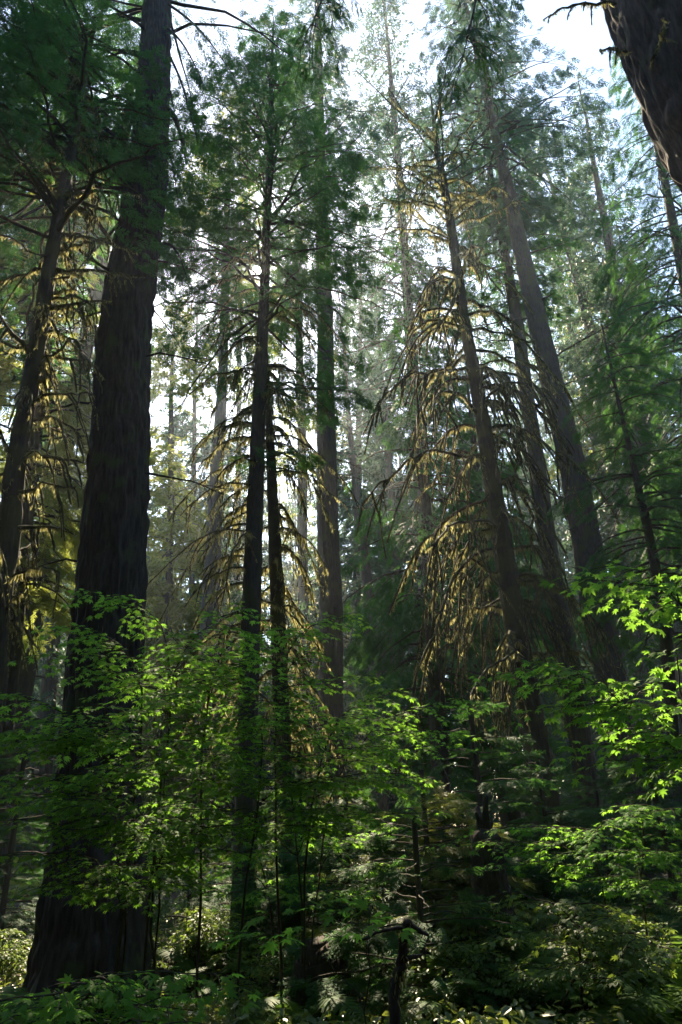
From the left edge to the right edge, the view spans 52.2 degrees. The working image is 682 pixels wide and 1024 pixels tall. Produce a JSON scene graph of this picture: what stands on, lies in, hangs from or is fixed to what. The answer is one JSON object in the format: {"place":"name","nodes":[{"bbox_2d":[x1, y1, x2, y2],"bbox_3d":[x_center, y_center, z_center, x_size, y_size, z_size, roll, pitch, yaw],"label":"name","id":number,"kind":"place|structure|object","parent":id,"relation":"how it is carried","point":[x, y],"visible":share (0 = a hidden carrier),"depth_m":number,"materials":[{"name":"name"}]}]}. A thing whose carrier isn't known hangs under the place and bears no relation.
{"place":"outdoors","nodes":[
{"label":"outdoors","id":0,"kind":"place"},
{"bbox_2d":[286,0,363,93],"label":"overhanging bough","id":1,"kind":"object","parent":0,"point":[335,11],"visible":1,"depth_m":8.08,"materials":[{"name":"green plant"}]},
{"bbox_2d":[0,860,681,1023],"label":"ground","id":2,"kind":"structure","parent":0,"point":[173,895],"depth_m":10.67,"materials":[{"name":"soil"}]},
{"bbox_2d":[0,928,32,976],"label":"leafy bush","id":3,"kind":"object","parent":2,"relation":"on","point":[12,956],"visible":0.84,"depth_m":8.57,"materials":[{"name":"green plant"}]},
{"bbox_2d":[0,716,55,940],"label":"young hemlock","id":4,"kind":"object","parent":2,"relation":"on","point":[7,876],"visible":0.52,"depth_m":11.19,"materials":[{"name":"green plant"}]},
{"bbox_2d":[25,285,93,868],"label":"conifer tree","id":5,"kind":"object","parent":2,"relation":"on","point":[48,693],"visible":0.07,"depth_m":28.14,"materials":[{"name":"green plant"}]},
{"bbox_2d":[0,982,124,1023],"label":"sword fern","id":6,"kind":"object","parent":2,"relation":"on","point":[11,989],"visible":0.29,"depth_m":6.53,"materials":[{"name":"green plant"}]},
{"bbox_2d":[0,120,158,868],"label":"conifer tree","id":7,"kind":"object","parent":2,"relation":"on","point":[71,523],"visible":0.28,"depth_m":16.42,"materials":[{"name":"green plant"}]},
{"bbox_2d":[0,0,170,756],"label":"conifer tree","id":8,"kind":"object","parent":2,"relation":"on","point":[4,275],"visible":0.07,"depth_m":17.81,"materials":[{"name":"green plant"}]},
{"bbox_2d":[0,0,194,899],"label":"conifer tree","id":9,"kind":"object","parent":2,"relation":"on","point":[26,683],"visible":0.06,"depth_m":18.53,"materials":[{"name":"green plant"}]},
{"bbox_2d":[0,0,225,700],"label":"conifer tree","id":10,"kind":"object","parent":2,"relation":"on","point":[35,358],"visible":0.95,"depth_m":10.02,"materials":[{"name":"green plant"}]},
{"bbox_2d":[0,966,262,1023],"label":"vine maple","id":11,"kind":"object","parent":2,"relation":"on","point":[106,1001],"visible":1,"depth_m":3.33,"materials":[{"name":"green plant"}]},
{"bbox_2d":[0,798,290,1020],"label":"vine maple","id":12,"kind":"object","parent":2,"relation":"on","point":[129,890],"visible":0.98,"depth_m":5.33,"materials":[{"name":"green plant"}]},
{"bbox_2d":[0,0,321,1021],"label":"conifer tree","id":13,"kind":"object","parent":2,"relation":"on","point":[76,940],"visible":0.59,"depth_m":9.78,"materials":[{"name":"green plant"}]},
{"bbox_2d":[0,588,322,1020],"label":"vine maple","id":14,"kind":"object","parent":2,"relation":"on","point":[56,746],"visible":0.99,"depth_m":5.83,"materials":[{"name":"green plant"}]},
{"bbox_2d":[117,966,233,1016],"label":"sword fern","id":15,"kind":"object","parent":2,"relation":"on","point":[162,986],"visible":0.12,"depth_m":7.17,"materials":[{"name":"green plant"}]},
{"bbox_2d":[141,292,238,809],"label":"conifer tree","id":16,"kind":"object","parent":2,"relation":"on","point":[166,494],"visible":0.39,"depth_m":31.98,"materials":[{"name":"plant"}]},
{"bbox_2d":[156,950,232,984],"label":"shrub","id":17,"kind":"object","parent":2,"relation":"on","point":[161,974],"visible":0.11,"depth_m":8.02,"materials":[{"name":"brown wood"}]},
{"bbox_2d":[149,908,257,992],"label":"leafy bush","id":18,"kind":"object","parent":2,"relation":"on","point":[191,937],"visible":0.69,"depth_m":8.07,"materials":[{"name":"green plant"}]},
{"bbox_2d":[146,280,261,708],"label":"conifer tree","id":19,"kind":"object","parent":2,"relation":"on","point":[191,425],"visible":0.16,"depth_m":46.17,"materials":[{"name":"green plant"}]},
{"bbox_2d":[156,948,254,1005],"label":"sword fern","id":20,"kind":"object","parent":2,"relation":"on","point":[187,964],"visible":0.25,"depth_m":7.83,"materials":[{"name":"green plant"}]},
{"bbox_2d":[156,906,271,982],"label":"leafy bush","id":21,"kind":"object","parent":2,"relation":"on","point":[237,924],"visible":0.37,"depth_m":8.49,"materials":[{"name":"green plant"}]},
{"bbox_2d":[144,761,293,975],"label":"young hemlock","id":22,"kind":"object","parent":2,"relation":"on","point":[210,901],"visible":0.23,"depth_m":9.49,"materials":[{"name":"green plant"}]},
{"bbox_2d":[145,84,294,867],"bbox_3d":[-5.321,-5.955,32.721,6.961,40.969,7.623,-2,-24,0],"label":"conifer tree","id":23,"kind":"object","parent":2,"relation":"on","point":[220,415],"visible":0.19,"depth_m":31.60,"materials":[{"name":"green plant"}]},
{"bbox_2d":[184,196,296,697],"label":"conifer tree","id":24,"kind":"object","parent":2,"relation":"on","point":[265,559],"visible":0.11,"depth_m":48.41,"materials":[{"name":"green plant"}]},
{"bbox_2d":[211,960,292,1009],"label":"sword fern","id":25,"kind":"object","parent":2,"relation":"on","point":[248,975],"visible":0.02,"depth_m":7.96,"materials":[{"name":"green plant"}]},
{"bbox_2d":[219,935,314,1007],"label":"leafy bush","id":26,"kind":"object","parent":2,"relation":"on","point":[270,985],"visible":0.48,"depth_m":6.96,"materials":[{"name":"green plant"}]},
{"bbox_2d":[200,353,350,920],"bbox_3d":[-1.298,1.483,13.320,2.894,11.589,2.121,3,-24,-10],"label":"conifer tree","id":27,"kind":"object","parent":2,"relation":"on","point":[277,589],"visible":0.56,"depth_m":13.66,"materials":[{"name":"green plant"}]},
{"bbox_2d":[147,3,407,932],"bbox_3d":[-1.544,-3.576,14.752,6.238,22.172,6.336,-2,-24,0],"label":"conifer tree","id":28,"kind":"object","parent":2,"relation":"on","point":[272,122],"visible":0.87,"depth_m":14.95,"materials":[{"name":"green plant"}]},
{"bbox_2d":[202,751,366,952],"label":"young hemlock","id":29,"kind":"object","parent":2,"relation":"on","point":[234,885],"visible":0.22,"depth_m":10.07,"materials":[{"name":"green plant"}]},
{"bbox_2d":[146,804,423,967],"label":"vine maple","id":30,"kind":"object","parent":2,"relation":"on","point":[267,890],"visible":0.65,"depth_m":7.88,"materials":[{"name":"green plant"}]},
{"bbox_2d":[248,204,353,727],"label":"conifer tree","id":31,"kind":"object","parent":2,"relation":"on","point":[302,527],"visible":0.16,"depth_m":37.75,"materials":[{"name":"green plant"}]},
{"bbox_2d":[227,977,384,1023],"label":"sword fern","id":32,"kind":"object","parent":2,"relation":"on","point":[336,1002],"visible":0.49,"depth_m":5.43,"materials":[{"name":"green plant"}]},
{"bbox_2d":[203,891,416,1023],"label":"vine maple","id":33,"kind":"object","parent":2,"relation":"on","point":[359,902],"visible":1,"depth_m":2.59,"materials":[{"name":"green plant"}]},
{"bbox_2d":[151,612,483,1023],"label":"vine maple","id":34,"kind":"object","parent":2,"relation":"on","point":[328,783],"visible":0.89,"depth_m":6.50,"materials":[{"name":"green plant"}]},
{"bbox_2d":[286,936,366,1023],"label":"tree stump","id":35,"kind":"object","parent":2,"relation":"on","point":[317,963],"visible":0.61,"depth_m":6.12,"materials":[{"name":"brown wood"}]},
{"bbox_2d":[258,0,401,884],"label":"conifer tree","id":36,"kind":"object","parent":2,"relation":"on","point":[331,604],"visible":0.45,"depth_m":21.26,"materials":[{"name":"green plant"}]},
{"bbox_2d":[0,823,678,912],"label":"undergrowth","id":37,"kind":"object","parent":2,"relation":"on","point":[14,891],"visible":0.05,"depth_m":15.18,"materials":[{"name":"green plant"}]},
{"bbox_2d":[0,881,681,1023],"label":"ground cover","id":38,"kind":"object","parent":2,"relation":"on","point":[458,1014],"visible":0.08,"depth_m":5.48,"materials":[{"name":"green plant"}]},
{"bbox_2d":[0,130,681,880],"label":"forest","id":39,"kind":"object","parent":2,"relation":"on","point":[568,564],"visible":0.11,"depth_m":30.74,"materials":[{"name":"green plant"}]},
{"bbox_2d":[280,836,411,919],"bbox_3d":[-0.215,6.020,11.610,2.386,1.517,2.151,13,-28,-30],"label":"leafy bush","id":40,"kind":"object","parent":2,"relation":"on","point":[324,877],"visible":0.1,"depth_m":11.42,"materials":[{"name":"green plant"}]},
{"bbox_2d":[251,782,451,955],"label":"young hemlock","id":41,"kind":"object","parent":2,"relation":"on","point":[310,860],"visible":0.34,"depth_m":9.18,"materials":[{"name":"green plant"}]},
{"bbox_2d":[291,294,420,831],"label":"conifer tree","id":42,"kind":"object","parent":2,"relation":"on","point":[366,575],"visible":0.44,"depth_m":35.58,"materials":[{"name":"green plant"}]},
{"bbox_2d":[296,221,417,740],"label":"conifer tree","id":43,"kind":"object","parent":2,"relation":"on","point":[346,533],"visible":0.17,"depth_m":44.74,"materials":[{"name":"green plant"}]},
{"bbox_2d":[290,868,445,962],"bbox_3d":[0.342,5.081,8.699,1.842,1.166,1.569,-19,-29,33],"label":"leafy bush","id":44,"kind":"object","parent":2,"relation":"on","point":[349,918],"visible":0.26,"depth_m":8.68,"materials":[{"name":"green plant"}]},
{"bbox_2d":[338,274,438,818],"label":"conifer tree","id":45,"kind":"object","parent":2,"relation":"on","point":[388,471],"visible":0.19,"depth_m":41.74,"materials":[{"name":"green plant"}]},
{"bbox_2d":[353,918,428,1023],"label":"broken snag","id":46,"kind":"object","parent":2,"relation":"on","point":[403,958],"visible":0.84,"depth_m":3.88,"materials":[{"name":"brown wood"}]},
{"bbox_2d":[310,0,513,848],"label":"conifer tree","id":47,"kind":"object","parent":2,"relation":"on","point":[386,43],"visible":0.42,"depth_m":33.10,"materials":[{"name":"green plant"}]},
{"bbox_2d":[366,898,467,970],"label":"leafy bush","id":48,"kind":"object","parent":2,"relation":"on","point":[418,934],"visible":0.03,"depth_m":7.69,"materials":[{"name":"green plant"}]},
{"bbox_2d":[275,814,577,1020],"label":"young hemlock","id":49,"kind":"object","parent":2,"relation":"on","point":[378,942],"visible":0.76,"depth_m":6.36,"materials":[{"name":"green plant"}]},
{"bbox_2d":[293,770,563,986],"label":"young hemlock","id":50,"kind":"object","parent":2,"relation":"on","point":[519,883],"visible":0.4,"depth_m":8.17,"materials":[{"name":"green plant"}]},
{"bbox_2d":[340,186,564,863],"bbox_3d":[2.426,-1.563,22.566,6.554,24.743,6.390,-17,-28,31],"label":"conifer tree","id":51,"kind":"object","parent":2,"relation":"on","point":[426,523],"visible":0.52,"depth_m":20.95,"materials":[{"name":"green plant"}]},
{"bbox_2d":[398,834,509,930],"bbox_3d":[1.892,5.590,10.576,1.955,1.413,2.038,-15,-27,27],"label":"leafy bush","id":52,"kind":"object","parent":2,"relation":"on","point":[441,879],"visible":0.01,"depth_m":10.52,"materials":[{"name":"green plant"}]},
{"bbox_2d":[387,971,525,1023],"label":"sword fern","id":53,"kind":"object","parent":2,"relation":"on","point":[415,1007],"visible":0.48,"depth_m":5.93,"materials":[{"name":"green plant"}]},
{"bbox_2d":[383,901,548,1011],"bbox_3d":[1.226,4.208,6.593,1.543,0.944,1.395,-23,-32,39],"label":"leafy bush","id":54,"kind":"object","parent":2,"relation":"on","point":[444,951],"visible":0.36,"depth_m":6.47,"materials":[{"name":"green plant"}]},
{"bbox_2d":[387,952,548,1009],"bbox_3d":[1.233,4.503,6.535,1.460,0.731,1.305,-7,-24,11],"label":"sword fern","id":55,"kind":"object","parent":2,"relation":"on","point":[441,963],"visible":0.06,"depth_m":6.51,"materials":[{"name":"green plant"}]},
{"bbox_2d":[371,917,572,1001],"bbox_3d":[1.629,5.191,8.018,3.134,0.732,0.478,14,-28,-31],"label":"fallen log","id":56,"kind":"object","parent":2,"relation":"on","point":[385,969],"visible":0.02,"depth_m":7.39,"materials":[{"name":"brown plant"}]},
{"bbox_2d":[339,33,639,902],"bbox_3d":[2.737,-3.085,15.610,5.120,21.655,5.072,-2,-24,0],"label":"conifer tree","id":57,"kind":"object","parent":2,"relation":"on","point":[513,651],"visible":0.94,"depth_m":14.23,"materials":[{"name":"green plant"}]},
{"bbox_2d":[372,693,606,942],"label":"young hemlock","id":58,"kind":"object","parent":2,"relation":"on","point":[514,780],"visible":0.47,"depth_m":9.44,"materials":[{"name":"green plant"}]},
{"bbox_2d":[467,795,518,1003],"bbox_3d":[1.606,4.299,7.037,0.789,2.670,1.014,-2,-24,0],"label":"rotten stump","id":59,"kind":"object","parent":2,"relation":"on","point":[490,883],"visible":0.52,"depth_m":7.18,"materials":[{"name":"brown wood"}]},
{"bbox_2d":[418,370,572,850],"bbox_3d":[5.091,2.537,23.936,5.398,18.286,5.404,20,-32,-40],"label":"conifer tree","id":60,"kind":"object","parent":2,"relation":"on","point":[505,817],"visible":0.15,"depth_m":22.89,"materials":[{"name":"green plant"}]},
{"bbox_2d":[420,934,583,1022],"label":"leafy bush","id":61,"kind":"object","parent":2,"relation":"on","point":[506,979],"visible":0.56,"depth_m":6.04,"materials":[{"name":"green plant"}]},
{"bbox_2d":[448,914,576,991],"bbox_3d":[1.617,4.229,6.531,1.220,0.818,1.110,-9,-25,15],"label":"leafy bush","id":62,"kind":"object","parent":2,"relation":"on","point":[500,932],"visible":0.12,"depth_m":6.49,"materials":[{"name":"green plant"}]},
{"bbox_2d":[451,943,596,1023],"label":"sword fern","id":63,"kind":"object","parent":2,"relation":"on","point":[525,952],"visible":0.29,"depth_m":5.98,"materials":[{"name":"green plant"}]},
{"bbox_2d":[390,0,663,881],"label":"conifer tree","id":64,"kind":"object","parent":2,"relation":"on","point":[586,540],"visible":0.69,"depth_m":24.67,"materials":[{"name":"green plant"}]},
{"bbox_2d":[437,759,642,919],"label":"young hemlock","id":65,"kind":"object","parent":2,"relation":"on","point":[573,815],"visible":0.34,"depth_m":10.37,"materials":[{"name":"green plant"}]},
{"bbox_2d":[434,57,650,878],"bbox_3d":[6.528,-5.599,25.534,6.446,34.221,5.812,-2,-24,0],"label":"conifer tree","id":66,"kind":"object","parent":2,"relation":"on","point":[583,736],"visible":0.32,"depth_m":26.03,"materials":[{"name":"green plant"}]},
{"bbox_2d":[435,0,666,873],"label":"conifer tree","id":67,"kind":"object","parent":2,"relation":"on","point":[548,255],"visible":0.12,"depth_m":29.32,"materials":[{"name":"green plant"}]},
{"bbox_2d":[426,804,681,978],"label":"vine maple","id":68,"kind":"object","parent":2,"relation":"on","point":[644,861],"visible":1,"depth_m":6.40,"materials":[{"name":"green plant"}]},
{"bbox_2d":[469,657,681,801],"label":"vine maple","id":69,"kind":"object","parent":2,"relation":"on","point":[618,718],"visible":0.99,"depth_m":5.29,"materials":[{"name":"green plant"}]},
{"bbox_2d":[482,888,681,1023],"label":"vine maple","id":70,"kind":"object","parent":2,"relation":"on","point":[616,962],"visible":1,"depth_m":5.02,"materials":[{"name":"green plant"}]},
{"bbox_2d":[505,956,668,1023],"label":"sword fern","id":71,"kind":"object","parent":2,"relation":"on","point":[602,1000],"visible":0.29,"depth_m":5.81,"materials":[{"name":"green plant"}]},
{"bbox_2d":[503,935,681,1023],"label":"sword fern","id":72,"kind":"object","parent":2,"relation":"on","point":[655,1003],"visible":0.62,"depth_m":5.12,"materials":[{"name":"green plant"}]},
{"bbox_2d":[515,887,669,948],"bbox_3d":[2.676,4.748,7.835,1.733,0.918,1.915,-2,-24,0],"label":"leafy bush","id":73,"kind":"object","parent":2,"relation":"on","point":[587,913],"visible":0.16,"depth_m":7.84,"materials":[{"name":"green plant"}]},
{"bbox_2d":[510,768,680,900],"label":"young hemlock","id":74,"kind":"object","parent":2,"relation":"on","point":[595,791],"visible":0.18,"depth_m":11.80,"materials":[{"name":"green plant"}]},
{"bbox_2d":[513,118,681,731],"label":"conifer tree","id":75,"kind":"object","parent":2,"relation":"on","point":[582,292],"visible":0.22,"depth_m":31.42,"materials":[{"name":"green plant"}]},
{"bbox_2d":[521,931,679,1009],"bbox_3d":[2.414,4.605,6.937,1.923,0.930,1.910,17,-30,-36],"label":"sword fern","id":76,"kind":"object","parent":2,"relation":"on","point":[559,954],"visible":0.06,"depth_m":6.90,"materials":[{"name":"green plant"}]},
{"bbox_2d":[531,211,674,829],"bbox_3d":[13.673,-2.991,36.880,7.068,38.210,7.188,-2,-24,0],"label":"conifer tree","id":77,"kind":"object","parent":2,"relation":"on","point":[559,336],"visible":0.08,"depth_m":36.86,"materials":[{"name":"green wood"}]},
{"bbox_2d":[548,209,662,741],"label":"conifer tree","id":78,"kind":"object","parent":2,"relation":"on","point":[553,474],"visible":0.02,"depth_m":39.17,"materials":[{"name":"green plant"}]},
{"bbox_2d":[538,71,681,750],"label":"conifer tree","id":79,"kind":"object","parent":2,"relation":"on","point":[608,241],"visible":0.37,"depth_m":30.83,"materials":[{"name":"green plant"}]},
{"bbox_2d":[538,559,681,697],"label":"vine maple","id":80,"kind":"object","parent":2,"relation":"on","point":[669,613],"visible":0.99,"depth_m":5.42,"materials":[{"name":"green plant"}]},
{"bbox_2d":[538,919,681,998],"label":"leafy bush","id":81,"kind":"object","parent":2,"relation":"on","point":[656,927],"visible":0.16,"depth_m":6.22,"materials":[{"name":"green plant"}]},
{"bbox_2d":[541,0,681,192],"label":"conifer tree","id":82,"kind":"object","parent":2,"relation":"on","point":[646,36],"visible":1,"depth_m":7.84,"materials":[{"name":"brown plant"}]},
{"bbox_2d":[434,0,524,137],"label":"overhanging bough","id":83,"kind":"object","parent":82,"relation":"attached to","point":[484,54],"visible":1,"depth_m":7.78,"materials":[{"name":"green plant"}]},
{"bbox_2d":[543,324,681,865],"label":"conifer tree","id":84,"kind":"object","parent":2,"relation":"on","point":[636,478],"visible":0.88,"depth_m":13.73,"materials":[{"name":"green plant"}]},
{"bbox_2d":[555,726,681,948],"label":"young hemlock","id":85,"kind":"object","parent":2,"relation":"on","point":[624,787],"visible":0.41,"depth_m":8.59,"materials":[{"name":"green plant"}]},
{"bbox_2d":[587,45,681,631],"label":"conifer tree","id":86,"kind":"object","parent":2,"relation":"on","point":[621,315],"visible":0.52,"depth_m":21.92,"materials":[{"name":"green plant"}]},
{"bbox_2d":[591,938,681,980],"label":"sword fern","id":87,"kind":"object","parent":2,"relation":"on","point":[647,960],"visible":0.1,"depth_m":5.89,"materials":[{"name":"green plant"}]},
{"bbox_2d":[609,218,681,735],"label":"conifer tree","id":88,"kind":"object","parent":2,"relation":"on","point":[663,412],"visible":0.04,"depth_m":33.02,"materials":[{"name":"green plant"}]},
{"bbox_2d":[623,877,681,948],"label":"leafy bush","id":89,"kind":"object","parent":2,"relation":"on","point":[679,906],"visible":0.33,"depth_m":7.54,"materials":[{"name":"green plant"}]},
{"bbox_2d":[0,0,681,825],"label":"sky","id":90,"kind":"structure","parent":0,"point":[580,39],"materials":[{"name":"white"}]}
]}

